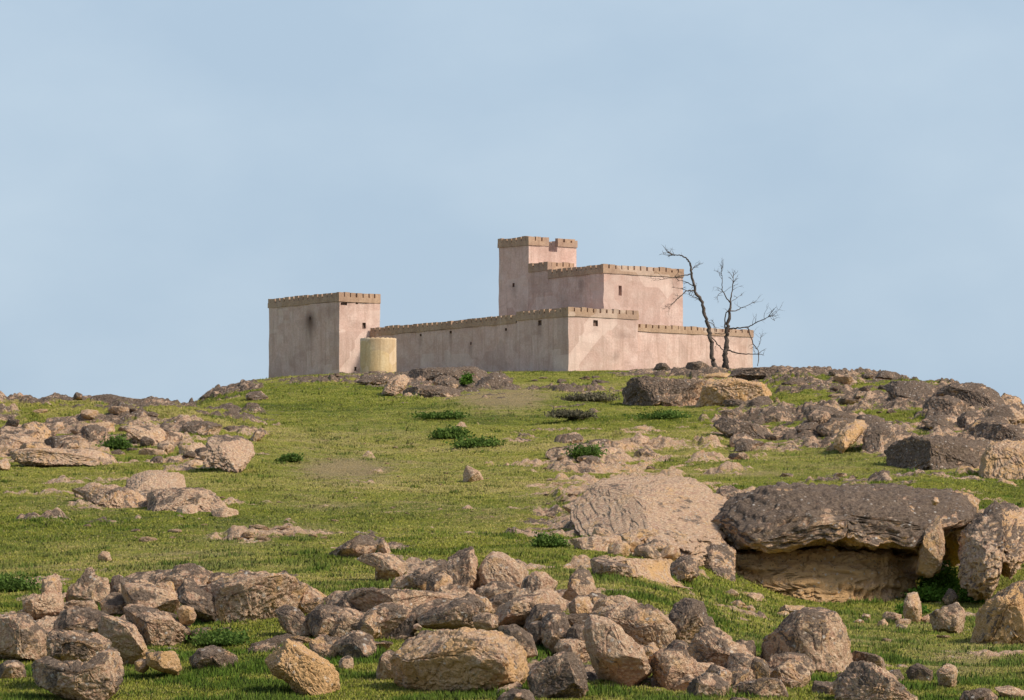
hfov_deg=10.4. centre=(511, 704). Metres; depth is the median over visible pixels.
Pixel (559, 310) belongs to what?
fort
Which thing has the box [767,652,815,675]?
boulder
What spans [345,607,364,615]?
boulder
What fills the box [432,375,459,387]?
boulder
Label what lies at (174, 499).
boulder
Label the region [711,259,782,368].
dead tree
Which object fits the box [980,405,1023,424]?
stone
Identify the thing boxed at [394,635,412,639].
stone
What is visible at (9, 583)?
shrub
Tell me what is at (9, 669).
boulder
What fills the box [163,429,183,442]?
stone
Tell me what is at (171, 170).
sky
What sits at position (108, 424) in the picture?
stone
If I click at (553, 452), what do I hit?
stone
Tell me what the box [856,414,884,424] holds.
stone
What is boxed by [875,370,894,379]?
boulder
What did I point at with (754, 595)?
boulder
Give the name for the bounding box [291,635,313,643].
stone
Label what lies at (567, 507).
boulder
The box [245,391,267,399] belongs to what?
boulder
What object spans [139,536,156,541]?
stone
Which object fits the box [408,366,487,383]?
boulder
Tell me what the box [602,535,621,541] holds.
boulder
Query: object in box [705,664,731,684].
boulder
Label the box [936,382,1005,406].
boulder
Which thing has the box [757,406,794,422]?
stone
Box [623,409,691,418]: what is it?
shrub
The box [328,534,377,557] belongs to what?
boulder
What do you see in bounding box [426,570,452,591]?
boulder
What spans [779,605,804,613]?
boulder
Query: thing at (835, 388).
stone
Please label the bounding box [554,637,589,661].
boulder
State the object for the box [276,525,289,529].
stone
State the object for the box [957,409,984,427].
stone
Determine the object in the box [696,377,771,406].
boulder
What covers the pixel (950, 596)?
boulder
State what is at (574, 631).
boulder
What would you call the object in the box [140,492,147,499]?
stone
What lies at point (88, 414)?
stone
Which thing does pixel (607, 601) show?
boulder
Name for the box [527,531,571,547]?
shrub
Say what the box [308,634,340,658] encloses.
boulder
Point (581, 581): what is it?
boulder
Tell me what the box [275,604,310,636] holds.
boulder
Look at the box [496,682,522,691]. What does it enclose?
boulder
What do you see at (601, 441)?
stone
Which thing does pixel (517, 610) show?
boulder
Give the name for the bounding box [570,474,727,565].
boulder
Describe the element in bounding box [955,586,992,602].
shrub
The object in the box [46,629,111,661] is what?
boulder
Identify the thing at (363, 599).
boulder
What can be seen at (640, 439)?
stone
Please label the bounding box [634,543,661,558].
boulder
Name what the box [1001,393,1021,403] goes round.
stone
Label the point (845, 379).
stone
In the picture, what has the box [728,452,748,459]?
boulder
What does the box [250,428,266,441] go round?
boulder
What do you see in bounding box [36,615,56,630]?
boulder
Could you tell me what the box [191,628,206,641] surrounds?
boulder
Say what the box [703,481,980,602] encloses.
rock outcrop
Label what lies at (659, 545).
boulder
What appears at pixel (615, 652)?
boulder
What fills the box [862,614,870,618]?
boulder
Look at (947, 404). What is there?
boulder
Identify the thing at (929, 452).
boulder
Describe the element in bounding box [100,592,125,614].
boulder
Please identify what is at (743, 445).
stone
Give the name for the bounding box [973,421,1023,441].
boulder
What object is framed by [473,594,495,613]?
boulder
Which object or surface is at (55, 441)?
stone
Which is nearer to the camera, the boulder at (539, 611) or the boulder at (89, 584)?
the boulder at (539, 611)
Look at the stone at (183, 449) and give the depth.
245.82 m
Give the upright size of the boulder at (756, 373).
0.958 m
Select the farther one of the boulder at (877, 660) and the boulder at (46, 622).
the boulder at (46, 622)
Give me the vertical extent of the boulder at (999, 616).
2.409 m
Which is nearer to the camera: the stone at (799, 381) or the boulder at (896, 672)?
the boulder at (896, 672)
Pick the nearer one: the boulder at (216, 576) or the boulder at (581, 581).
the boulder at (581, 581)
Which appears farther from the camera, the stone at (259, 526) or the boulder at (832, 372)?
the boulder at (832, 372)
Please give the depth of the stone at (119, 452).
247.67 m
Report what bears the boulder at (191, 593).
on the ground at (516, 401)
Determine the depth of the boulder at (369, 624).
120.29 m
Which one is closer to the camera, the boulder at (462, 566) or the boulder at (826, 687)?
the boulder at (826, 687)
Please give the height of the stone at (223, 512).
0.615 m
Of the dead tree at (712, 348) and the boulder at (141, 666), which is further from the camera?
the dead tree at (712, 348)
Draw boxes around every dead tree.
[651,244,724,367]
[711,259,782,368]
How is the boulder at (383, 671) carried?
on the ground at (516, 401)
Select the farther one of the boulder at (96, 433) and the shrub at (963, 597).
the boulder at (96, 433)
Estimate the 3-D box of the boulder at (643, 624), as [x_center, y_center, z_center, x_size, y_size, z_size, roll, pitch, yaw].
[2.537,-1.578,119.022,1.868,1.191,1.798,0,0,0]
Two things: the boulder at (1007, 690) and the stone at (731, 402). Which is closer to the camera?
the boulder at (1007, 690)
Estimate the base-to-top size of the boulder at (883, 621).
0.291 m
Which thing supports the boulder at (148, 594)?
on the ground at (516, 401)
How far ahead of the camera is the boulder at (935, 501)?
163.78 m
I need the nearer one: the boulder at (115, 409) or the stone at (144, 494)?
the stone at (144, 494)
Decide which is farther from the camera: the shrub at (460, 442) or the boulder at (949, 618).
the shrub at (460, 442)
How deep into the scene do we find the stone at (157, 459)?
238.89 m
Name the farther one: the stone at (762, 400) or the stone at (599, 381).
the stone at (599, 381)
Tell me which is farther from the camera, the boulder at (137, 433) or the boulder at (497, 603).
the boulder at (137, 433)
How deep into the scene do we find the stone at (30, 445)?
246.01 m
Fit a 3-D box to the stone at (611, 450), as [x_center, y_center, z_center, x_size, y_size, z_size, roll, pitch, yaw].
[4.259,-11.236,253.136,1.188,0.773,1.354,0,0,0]
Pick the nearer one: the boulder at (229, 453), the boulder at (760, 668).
the boulder at (760, 668)
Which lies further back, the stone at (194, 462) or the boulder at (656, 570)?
the stone at (194, 462)
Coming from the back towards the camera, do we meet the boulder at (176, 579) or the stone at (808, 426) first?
the stone at (808, 426)
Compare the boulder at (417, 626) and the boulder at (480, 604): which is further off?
the boulder at (480, 604)
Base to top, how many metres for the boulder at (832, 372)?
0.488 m
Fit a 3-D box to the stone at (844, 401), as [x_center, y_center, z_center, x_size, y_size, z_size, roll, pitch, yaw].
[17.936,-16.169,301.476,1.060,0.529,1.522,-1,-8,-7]
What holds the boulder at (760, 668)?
on the ground at (516, 401)
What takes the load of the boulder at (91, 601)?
on the ground at (516, 401)
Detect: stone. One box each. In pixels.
[0,426,39,436]
[0,434,37,448]
[5,419,19,426]
[19,442,50,448]
[32,409,47,412]
[44,435,91,447]
[47,427,57,436]
[62,439,79,448]
[64,600,97,609]
[70,429,80,434]
[77,421,114,428]
[81,409,98,418]
[84,482,101,486]
[108,426,114,431]
[111,449,124,454]
[138,500,147,506]
[139,448,167,455]
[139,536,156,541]
[140,436,154,445]
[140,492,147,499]
[145,411,158,416]
[149,428,165,442]
[150,456,162,462]
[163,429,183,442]
[167,457,182,462]
[168,529,181,532]
[176,504,197,513]
[178,442,205,454]
[182,420,222,434]
[183,451,196,457]
[185,459,203,466]
[194,447,207,456]
[198,450,207,460]
[209,503,223,509]
[211,507,238,516]
[223,425,238,430]
[242,532,255,537]
[248,524,269,529]
[248,633,304,645]
[248,642,279,652]
[256,536,270,539]
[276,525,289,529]
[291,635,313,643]
[375,641,392,650]
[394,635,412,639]
[545,447,568,458]
[554,432,583,443]
[557,379,566,382]
[567,613,589,625]
[570,443,591,453]
[577,455,600,464]
[585,439,610,445]
[592,379,608,382]
[594,446,618,453]
[611,442,627,448]
[630,435,648,443]
[634,448,657,457]
[718,407,742,419]
[722,399,744,406]
[729,433,753,446]
[729,697,748,699]
[733,438,764,451]
[747,396,772,406]
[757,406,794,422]
[764,433,782,440]
[781,378,806,385]
[796,422,818,432]
[803,404,834,415]
[816,417,853,436]
[826,445,851,450]
[828,393,844,397]
[829,386,839,390]
[830,413,855,419]
[833,374,852,383]
[838,397,857,404]
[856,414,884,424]
[859,386,870,390]
[895,432,913,440]
[921,414,955,430]
[944,415,956,422]
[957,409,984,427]
[964,416,1010,430]
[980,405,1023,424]
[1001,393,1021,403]
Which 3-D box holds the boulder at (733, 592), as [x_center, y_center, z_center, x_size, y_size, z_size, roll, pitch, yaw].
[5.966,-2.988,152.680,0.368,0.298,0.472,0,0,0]
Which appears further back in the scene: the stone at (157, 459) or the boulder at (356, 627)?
the stone at (157, 459)
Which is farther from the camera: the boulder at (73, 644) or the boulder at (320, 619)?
the boulder at (320, 619)
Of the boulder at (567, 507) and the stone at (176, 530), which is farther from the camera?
the boulder at (567, 507)
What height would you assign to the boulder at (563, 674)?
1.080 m
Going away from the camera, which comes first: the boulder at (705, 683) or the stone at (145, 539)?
the boulder at (705, 683)
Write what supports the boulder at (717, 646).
on the ground at (516, 401)
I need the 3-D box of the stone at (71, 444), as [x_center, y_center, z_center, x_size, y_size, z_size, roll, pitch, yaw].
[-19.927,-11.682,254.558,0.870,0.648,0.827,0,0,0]
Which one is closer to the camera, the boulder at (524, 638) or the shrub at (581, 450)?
the boulder at (524, 638)
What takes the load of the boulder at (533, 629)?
on the ground at (516, 401)
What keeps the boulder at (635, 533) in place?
attached to the boulder at (681, 512)
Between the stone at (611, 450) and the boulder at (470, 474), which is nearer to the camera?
the boulder at (470, 474)
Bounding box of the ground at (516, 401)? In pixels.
[0,365,1023,699]
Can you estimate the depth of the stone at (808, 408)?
286.80 m
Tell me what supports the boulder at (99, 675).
on the ground at (516, 401)
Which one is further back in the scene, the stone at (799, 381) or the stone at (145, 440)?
the stone at (799, 381)
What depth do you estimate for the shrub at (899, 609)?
151.84 m
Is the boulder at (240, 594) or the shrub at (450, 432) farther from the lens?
the shrub at (450, 432)
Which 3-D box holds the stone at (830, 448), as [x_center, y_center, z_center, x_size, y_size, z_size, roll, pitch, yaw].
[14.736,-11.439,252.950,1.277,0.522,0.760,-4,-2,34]
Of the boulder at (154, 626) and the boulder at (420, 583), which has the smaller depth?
the boulder at (154, 626)
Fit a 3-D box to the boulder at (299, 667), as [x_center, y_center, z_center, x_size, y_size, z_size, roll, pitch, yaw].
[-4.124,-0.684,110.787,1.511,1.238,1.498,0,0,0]
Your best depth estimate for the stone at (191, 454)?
238.91 m
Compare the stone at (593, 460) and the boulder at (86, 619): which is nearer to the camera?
the boulder at (86, 619)
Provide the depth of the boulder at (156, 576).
138.48 m
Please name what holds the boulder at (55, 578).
on the ground at (516, 401)
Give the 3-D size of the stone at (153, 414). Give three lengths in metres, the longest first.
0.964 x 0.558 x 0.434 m
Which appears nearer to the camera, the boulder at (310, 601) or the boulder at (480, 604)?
the boulder at (480, 604)
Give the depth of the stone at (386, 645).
117.93 m
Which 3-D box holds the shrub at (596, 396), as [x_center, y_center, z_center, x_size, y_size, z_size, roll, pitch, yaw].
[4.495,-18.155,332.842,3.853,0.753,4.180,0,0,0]
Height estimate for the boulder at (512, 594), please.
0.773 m
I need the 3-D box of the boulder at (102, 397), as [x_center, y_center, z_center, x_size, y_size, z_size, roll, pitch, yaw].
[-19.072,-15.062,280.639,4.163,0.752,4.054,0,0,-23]
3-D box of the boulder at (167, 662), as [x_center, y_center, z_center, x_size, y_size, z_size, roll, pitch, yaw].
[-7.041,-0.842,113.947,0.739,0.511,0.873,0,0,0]
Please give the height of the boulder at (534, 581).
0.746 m
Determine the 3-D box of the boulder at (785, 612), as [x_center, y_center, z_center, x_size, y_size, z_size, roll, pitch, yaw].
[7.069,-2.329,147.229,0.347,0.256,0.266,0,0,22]
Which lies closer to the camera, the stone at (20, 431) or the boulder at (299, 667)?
the boulder at (299, 667)
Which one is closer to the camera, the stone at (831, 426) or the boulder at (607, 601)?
the boulder at (607, 601)
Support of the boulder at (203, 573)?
on the ground at (516, 401)
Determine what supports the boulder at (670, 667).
on the ground at (516, 401)
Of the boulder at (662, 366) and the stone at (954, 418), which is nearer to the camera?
the stone at (954, 418)
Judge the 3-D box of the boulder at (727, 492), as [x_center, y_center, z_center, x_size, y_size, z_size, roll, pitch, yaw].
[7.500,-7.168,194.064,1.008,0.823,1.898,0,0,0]
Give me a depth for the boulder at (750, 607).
146.62 m
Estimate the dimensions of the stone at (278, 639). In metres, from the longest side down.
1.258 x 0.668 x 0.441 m
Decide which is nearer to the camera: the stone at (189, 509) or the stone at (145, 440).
the stone at (189, 509)
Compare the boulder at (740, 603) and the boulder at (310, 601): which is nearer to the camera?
the boulder at (310, 601)
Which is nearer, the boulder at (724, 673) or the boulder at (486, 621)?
the boulder at (724, 673)
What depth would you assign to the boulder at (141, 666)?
113.80 m
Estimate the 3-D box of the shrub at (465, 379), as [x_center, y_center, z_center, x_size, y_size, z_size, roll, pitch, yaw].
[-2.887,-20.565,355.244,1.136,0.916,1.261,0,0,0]
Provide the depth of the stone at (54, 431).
261.70 m
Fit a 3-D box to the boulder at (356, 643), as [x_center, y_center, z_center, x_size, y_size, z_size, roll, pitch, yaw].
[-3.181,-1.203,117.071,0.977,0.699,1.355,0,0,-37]
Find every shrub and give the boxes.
[0,570,41,591]
[95,433,132,449]
[184,625,257,645]
[275,452,303,461]
[407,410,471,418]
[427,424,475,438]
[443,435,504,448]
[459,371,474,384]
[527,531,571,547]
[540,408,597,418]
[556,391,620,401]
[561,440,607,458]
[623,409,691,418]
[894,601,931,613]
[901,581,958,601]
[916,560,960,590]
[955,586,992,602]
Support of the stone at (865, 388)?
on the ground at (516, 401)
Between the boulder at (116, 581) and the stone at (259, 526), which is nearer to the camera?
the boulder at (116, 581)
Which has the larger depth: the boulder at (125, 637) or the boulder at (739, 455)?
the boulder at (739, 455)
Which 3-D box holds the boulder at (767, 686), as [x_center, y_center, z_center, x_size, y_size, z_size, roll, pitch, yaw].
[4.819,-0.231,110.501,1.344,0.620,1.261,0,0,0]
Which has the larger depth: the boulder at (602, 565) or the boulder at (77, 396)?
the boulder at (77, 396)
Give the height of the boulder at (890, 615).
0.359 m
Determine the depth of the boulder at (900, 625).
141.38 m
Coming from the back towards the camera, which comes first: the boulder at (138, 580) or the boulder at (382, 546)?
the boulder at (382, 546)
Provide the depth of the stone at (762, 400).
313.06 m
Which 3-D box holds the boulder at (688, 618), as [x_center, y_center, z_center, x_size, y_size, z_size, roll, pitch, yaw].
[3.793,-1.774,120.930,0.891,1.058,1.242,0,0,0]
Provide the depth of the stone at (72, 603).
125.99 m
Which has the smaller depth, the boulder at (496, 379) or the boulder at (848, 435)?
the boulder at (848, 435)
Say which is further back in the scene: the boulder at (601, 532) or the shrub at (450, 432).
the shrub at (450, 432)
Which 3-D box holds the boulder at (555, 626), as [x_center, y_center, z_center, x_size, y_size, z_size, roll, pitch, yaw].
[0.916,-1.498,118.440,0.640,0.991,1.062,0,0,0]
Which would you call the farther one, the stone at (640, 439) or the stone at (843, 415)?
the stone at (843, 415)
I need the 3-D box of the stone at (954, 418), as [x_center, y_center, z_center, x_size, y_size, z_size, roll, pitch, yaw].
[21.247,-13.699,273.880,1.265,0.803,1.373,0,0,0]
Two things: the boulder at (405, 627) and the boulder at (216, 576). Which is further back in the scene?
the boulder at (216, 576)
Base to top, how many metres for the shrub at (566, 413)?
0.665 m
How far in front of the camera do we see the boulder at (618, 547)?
151.45 m
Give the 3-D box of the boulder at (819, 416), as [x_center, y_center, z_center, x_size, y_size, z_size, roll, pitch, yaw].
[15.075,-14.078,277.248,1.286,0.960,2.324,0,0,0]
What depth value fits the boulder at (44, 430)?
260.39 m
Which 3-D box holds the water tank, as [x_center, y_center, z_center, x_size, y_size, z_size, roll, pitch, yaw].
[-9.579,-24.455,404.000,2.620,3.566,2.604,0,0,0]
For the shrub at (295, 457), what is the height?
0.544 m
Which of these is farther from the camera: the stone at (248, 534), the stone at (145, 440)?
the stone at (145, 440)
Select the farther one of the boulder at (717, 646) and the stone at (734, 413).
the stone at (734, 413)
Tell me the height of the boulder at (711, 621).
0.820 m
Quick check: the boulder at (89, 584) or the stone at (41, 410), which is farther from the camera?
the stone at (41, 410)
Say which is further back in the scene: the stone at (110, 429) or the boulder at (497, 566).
the stone at (110, 429)
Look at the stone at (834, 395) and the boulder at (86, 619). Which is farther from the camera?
the stone at (834, 395)
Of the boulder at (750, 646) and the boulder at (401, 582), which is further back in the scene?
the boulder at (401, 582)
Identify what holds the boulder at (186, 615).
on the ground at (516, 401)
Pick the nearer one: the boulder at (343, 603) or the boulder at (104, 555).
the boulder at (343, 603)
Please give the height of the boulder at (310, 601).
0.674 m
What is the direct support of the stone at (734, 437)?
on the ground at (516, 401)
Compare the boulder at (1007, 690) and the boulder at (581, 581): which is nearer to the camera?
the boulder at (1007, 690)
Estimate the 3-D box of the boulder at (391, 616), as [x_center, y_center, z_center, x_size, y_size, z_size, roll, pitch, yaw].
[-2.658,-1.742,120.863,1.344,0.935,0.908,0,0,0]
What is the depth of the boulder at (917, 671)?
117.34 m
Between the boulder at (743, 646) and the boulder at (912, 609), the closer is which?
the boulder at (743, 646)
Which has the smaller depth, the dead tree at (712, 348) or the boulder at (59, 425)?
the boulder at (59, 425)
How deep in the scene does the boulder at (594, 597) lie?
127.83 m
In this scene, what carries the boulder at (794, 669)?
on the ground at (516, 401)
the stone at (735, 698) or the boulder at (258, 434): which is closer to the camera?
the stone at (735, 698)
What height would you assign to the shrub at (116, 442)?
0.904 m
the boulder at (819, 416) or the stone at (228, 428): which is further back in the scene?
the boulder at (819, 416)
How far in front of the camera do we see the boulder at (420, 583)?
133.71 m
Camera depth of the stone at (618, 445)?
255.43 m
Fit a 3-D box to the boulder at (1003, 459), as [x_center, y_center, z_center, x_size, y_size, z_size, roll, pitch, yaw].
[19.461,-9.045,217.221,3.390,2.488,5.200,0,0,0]
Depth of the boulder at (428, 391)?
336.80 m
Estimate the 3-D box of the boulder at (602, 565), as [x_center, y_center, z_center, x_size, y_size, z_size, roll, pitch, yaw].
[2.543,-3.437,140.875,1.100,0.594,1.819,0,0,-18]
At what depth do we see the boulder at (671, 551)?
154.51 m
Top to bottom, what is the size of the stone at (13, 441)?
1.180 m
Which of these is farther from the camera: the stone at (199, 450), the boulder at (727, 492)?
the stone at (199, 450)
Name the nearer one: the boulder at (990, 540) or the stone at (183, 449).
the boulder at (990, 540)
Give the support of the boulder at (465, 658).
on the ground at (516, 401)
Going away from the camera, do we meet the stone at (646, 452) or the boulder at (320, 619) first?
the boulder at (320, 619)
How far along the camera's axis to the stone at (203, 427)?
265.72 m
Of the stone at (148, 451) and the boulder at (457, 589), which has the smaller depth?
the boulder at (457, 589)
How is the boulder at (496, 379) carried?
on the ground at (516, 401)
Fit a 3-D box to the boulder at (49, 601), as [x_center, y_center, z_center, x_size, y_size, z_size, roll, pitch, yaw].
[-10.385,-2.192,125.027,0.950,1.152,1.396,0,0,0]
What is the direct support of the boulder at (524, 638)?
on the ground at (516, 401)
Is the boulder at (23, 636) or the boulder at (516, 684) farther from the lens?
the boulder at (23, 636)
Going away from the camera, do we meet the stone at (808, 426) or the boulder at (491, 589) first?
the boulder at (491, 589)
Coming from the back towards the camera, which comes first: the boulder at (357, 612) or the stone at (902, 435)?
the stone at (902, 435)
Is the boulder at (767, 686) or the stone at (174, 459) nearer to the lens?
the boulder at (767, 686)
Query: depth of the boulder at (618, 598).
123.07 m
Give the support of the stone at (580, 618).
on the ground at (516, 401)
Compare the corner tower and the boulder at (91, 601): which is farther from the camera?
the corner tower
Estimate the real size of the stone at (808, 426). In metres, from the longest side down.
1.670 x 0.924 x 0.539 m
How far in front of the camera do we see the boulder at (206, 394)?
382.65 m
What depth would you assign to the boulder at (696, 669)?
112.27 m
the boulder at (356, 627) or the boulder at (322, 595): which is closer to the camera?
the boulder at (356, 627)
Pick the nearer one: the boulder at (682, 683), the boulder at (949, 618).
the boulder at (682, 683)
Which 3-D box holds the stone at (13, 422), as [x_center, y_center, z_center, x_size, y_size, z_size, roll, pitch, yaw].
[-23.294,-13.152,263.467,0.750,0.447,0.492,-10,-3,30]
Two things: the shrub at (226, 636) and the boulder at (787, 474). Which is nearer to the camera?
the shrub at (226, 636)
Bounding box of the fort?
[370,236,753,371]
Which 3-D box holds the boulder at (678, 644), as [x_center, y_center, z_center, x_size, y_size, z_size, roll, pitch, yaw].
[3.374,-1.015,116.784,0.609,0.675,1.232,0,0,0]
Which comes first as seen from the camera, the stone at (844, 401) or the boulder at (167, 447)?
the boulder at (167, 447)
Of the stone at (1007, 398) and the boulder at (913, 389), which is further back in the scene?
the stone at (1007, 398)
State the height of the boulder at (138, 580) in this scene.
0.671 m
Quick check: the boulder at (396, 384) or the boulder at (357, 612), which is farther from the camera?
the boulder at (396, 384)
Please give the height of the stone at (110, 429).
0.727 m
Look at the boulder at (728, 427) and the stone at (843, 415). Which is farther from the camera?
the stone at (843, 415)
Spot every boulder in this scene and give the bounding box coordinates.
[0,459,9,470]
[0,612,47,660]
[0,660,26,678]
[10,448,119,466]
[21,421,50,439]
[22,580,63,620]
[31,647,123,699]
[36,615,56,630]
[41,573,62,594]
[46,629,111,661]
[51,422,64,430]
[53,606,104,632]
[65,567,110,605]
[72,484,145,508]
[73,392,82,399]
[79,424,107,443]
[81,599,97,607]
[92,394,170,401]
[98,551,111,560]
[98,614,147,665]
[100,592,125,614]
[108,406,129,413]
[110,575,128,592]
[120,582,179,613]
[121,425,156,443]
[123,604,190,645]
[125,470,185,490]
[125,569,212,583]
[128,577,148,582]
[134,659,148,672]
[145,651,181,675]
[146,487,226,511]
[154,581,176,597]
[157,441,174,453]
[162,569,201,590]
[170,563,209,584]
[176,578,216,622]
[177,605,196,625]
[189,645,237,669]
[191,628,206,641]
[198,569,310,622]
[199,386,226,399]
[203,434,254,472]
[207,572,230,583]
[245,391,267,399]
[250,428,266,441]
[264,639,339,695]
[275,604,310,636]
[299,590,322,614]
[305,583,326,597]
[307,604,354,637]
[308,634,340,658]
[326,587,462,611]
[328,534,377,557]
[329,607,359,637]
[332,630,376,658]
[336,599,358,610]
[338,655,353,668]
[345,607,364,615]
[352,624,360,630]
[356,552,408,580]
[357,374,394,384]
[357,611,381,638]
[359,602,411,637]
[375,537,390,553]
[376,650,394,680]
[383,374,409,395]
[387,598,448,638]
[389,627,529,692]
[390,572,412,588]
[402,385,461,397]
[405,559,447,589]
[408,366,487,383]
[413,572,434,589]
[413,623,421,630]
[417,597,499,629]
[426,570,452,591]
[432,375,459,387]
[439,584,475,595]
[447,546,477,589]
[461,592,485,612]
[463,465,483,481]
[472,612,497,630]
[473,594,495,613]
[475,374,512,386]
[475,551,528,589]
[475,581,519,598]
[488,597,502,613]
[493,588,531,603]
[495,588,566,629]
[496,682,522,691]
[497,688,534,699]
[498,624,537,657]
[521,571,557,592]
[523,603,561,631]
[526,621,541,645]
[527,651,588,698]
[540,610,570,653]
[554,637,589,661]
[561,568,596,600]
[562,501,572,513]
[567,623,584,640]
[568,595,593,613]
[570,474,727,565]
[570,536,617,551]
[583,614,652,686]
[586,592,605,604]
[588,601,676,648]
[590,556,637,577]
[591,595,637,611]
[592,528,611,536]
[597,596,615,607]
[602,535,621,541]
[608,541,630,556]
[610,557,690,588]
[618,528,661,543]
[622,375,706,405]
[627,537,641,551]
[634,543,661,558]
[642,642,658,658]
[648,539,667,551]
[648,648,689,689]
[654,363,669,370]
[660,544,680,560]
[665,640,688,649]
[668,597,708,643]
[670,555,698,581]
[671,674,694,691]
[685,361,709,369]
[687,624,746,666]
[687,672,730,697]
[689,657,705,676]
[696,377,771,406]
[698,662,713,669]
[703,372,729,378]
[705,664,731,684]
[708,616,715,626]
[713,417,771,440]
[716,485,742,498]
[723,653,769,680]
[725,367,794,379]
[726,589,738,595]
[726,667,748,685]
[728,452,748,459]
[731,600,746,608]
[732,677,788,696]
[738,640,756,656]
[740,643,754,656]
[747,592,761,600]
[747,605,754,610]
[751,657,769,678]
[759,607,852,672]
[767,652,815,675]
[770,658,810,686]
[777,677,801,687]
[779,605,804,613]
[779,611,788,615]
[780,473,792,476]
[806,409,830,424]
[812,681,834,694]
[828,369,843,375]
[832,473,846,476]
[833,419,865,453]
[833,660,917,699]
[852,650,885,668]
[854,619,863,622]
[861,373,873,378]
[861,422,895,452]
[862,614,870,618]
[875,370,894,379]
[877,619,887,625]
[882,380,936,399]
[882,611,901,619]
[884,435,989,469]
[888,669,903,680]
[895,619,910,624]
[895,624,907,629]
[903,592,921,622]
[906,663,932,680]
[922,395,969,415]
[922,614,929,622]
[929,602,966,632]
[931,497,938,505]
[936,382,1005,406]
[936,663,957,686]
[942,588,957,604]
[957,500,1023,601]
[959,688,997,699]
[970,580,1023,643]
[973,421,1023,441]
[979,439,1023,479]
[995,685,1023,698]
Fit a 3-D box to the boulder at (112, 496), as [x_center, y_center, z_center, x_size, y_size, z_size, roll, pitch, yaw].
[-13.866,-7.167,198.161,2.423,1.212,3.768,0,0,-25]
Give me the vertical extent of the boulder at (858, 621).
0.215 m
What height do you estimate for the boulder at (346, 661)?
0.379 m
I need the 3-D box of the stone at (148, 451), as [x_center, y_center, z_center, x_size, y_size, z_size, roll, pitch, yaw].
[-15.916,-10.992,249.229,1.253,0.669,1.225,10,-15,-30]
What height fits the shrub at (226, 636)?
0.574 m
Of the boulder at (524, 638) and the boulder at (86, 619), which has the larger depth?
the boulder at (86, 619)
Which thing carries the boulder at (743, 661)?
on the ground at (516, 401)
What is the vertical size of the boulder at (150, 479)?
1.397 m
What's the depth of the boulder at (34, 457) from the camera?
239.67 m
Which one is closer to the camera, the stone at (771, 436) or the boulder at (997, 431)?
the boulder at (997, 431)
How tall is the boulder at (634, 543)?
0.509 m
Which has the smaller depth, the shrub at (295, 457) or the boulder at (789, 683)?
the boulder at (789, 683)
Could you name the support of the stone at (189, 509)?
on the ground at (516, 401)
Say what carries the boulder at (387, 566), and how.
on the ground at (516, 401)
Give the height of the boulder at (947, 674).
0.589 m
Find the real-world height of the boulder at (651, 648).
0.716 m
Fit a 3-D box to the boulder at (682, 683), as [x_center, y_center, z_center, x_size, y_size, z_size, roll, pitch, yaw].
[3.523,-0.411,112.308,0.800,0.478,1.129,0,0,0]
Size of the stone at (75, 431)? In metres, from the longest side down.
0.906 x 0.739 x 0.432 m
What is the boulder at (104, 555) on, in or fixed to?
on the ground at (516, 401)
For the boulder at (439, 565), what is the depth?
135.41 m
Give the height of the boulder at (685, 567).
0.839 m
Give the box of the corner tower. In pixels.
[268,292,380,377]
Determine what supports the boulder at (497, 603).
on the ground at (516, 401)
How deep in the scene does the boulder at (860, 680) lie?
109.89 m
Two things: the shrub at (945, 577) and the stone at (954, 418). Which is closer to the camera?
the shrub at (945, 577)
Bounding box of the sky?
[0,0,1023,403]
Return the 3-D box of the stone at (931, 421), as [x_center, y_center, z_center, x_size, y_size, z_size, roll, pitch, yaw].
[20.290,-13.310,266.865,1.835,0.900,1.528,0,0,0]
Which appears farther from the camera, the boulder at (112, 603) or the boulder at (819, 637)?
the boulder at (112, 603)
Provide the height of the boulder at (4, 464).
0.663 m
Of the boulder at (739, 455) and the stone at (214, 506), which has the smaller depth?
the stone at (214, 506)
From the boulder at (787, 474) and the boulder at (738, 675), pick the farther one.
the boulder at (787, 474)
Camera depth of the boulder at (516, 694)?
107.67 m
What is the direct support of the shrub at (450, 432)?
on the ground at (516, 401)
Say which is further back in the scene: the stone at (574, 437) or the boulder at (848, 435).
the stone at (574, 437)
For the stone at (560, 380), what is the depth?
371.47 m
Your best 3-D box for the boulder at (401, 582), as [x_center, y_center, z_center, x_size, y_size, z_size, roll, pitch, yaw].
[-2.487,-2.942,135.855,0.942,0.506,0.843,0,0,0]
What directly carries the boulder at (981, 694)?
on the ground at (516, 401)
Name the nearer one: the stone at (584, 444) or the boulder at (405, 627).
the boulder at (405, 627)
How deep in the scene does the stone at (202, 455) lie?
237.19 m
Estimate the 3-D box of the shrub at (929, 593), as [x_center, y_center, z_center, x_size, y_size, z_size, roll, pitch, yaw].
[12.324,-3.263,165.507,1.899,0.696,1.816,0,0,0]
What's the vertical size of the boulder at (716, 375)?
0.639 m
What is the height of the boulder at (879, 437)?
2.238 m
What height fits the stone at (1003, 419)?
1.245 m
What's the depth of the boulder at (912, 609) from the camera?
147.32 m
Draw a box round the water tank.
[360,337,395,372]
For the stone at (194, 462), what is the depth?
236.39 m
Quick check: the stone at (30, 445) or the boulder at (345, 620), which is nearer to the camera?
the boulder at (345, 620)
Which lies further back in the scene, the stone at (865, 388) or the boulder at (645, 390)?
the boulder at (645, 390)
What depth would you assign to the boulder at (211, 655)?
115.28 m

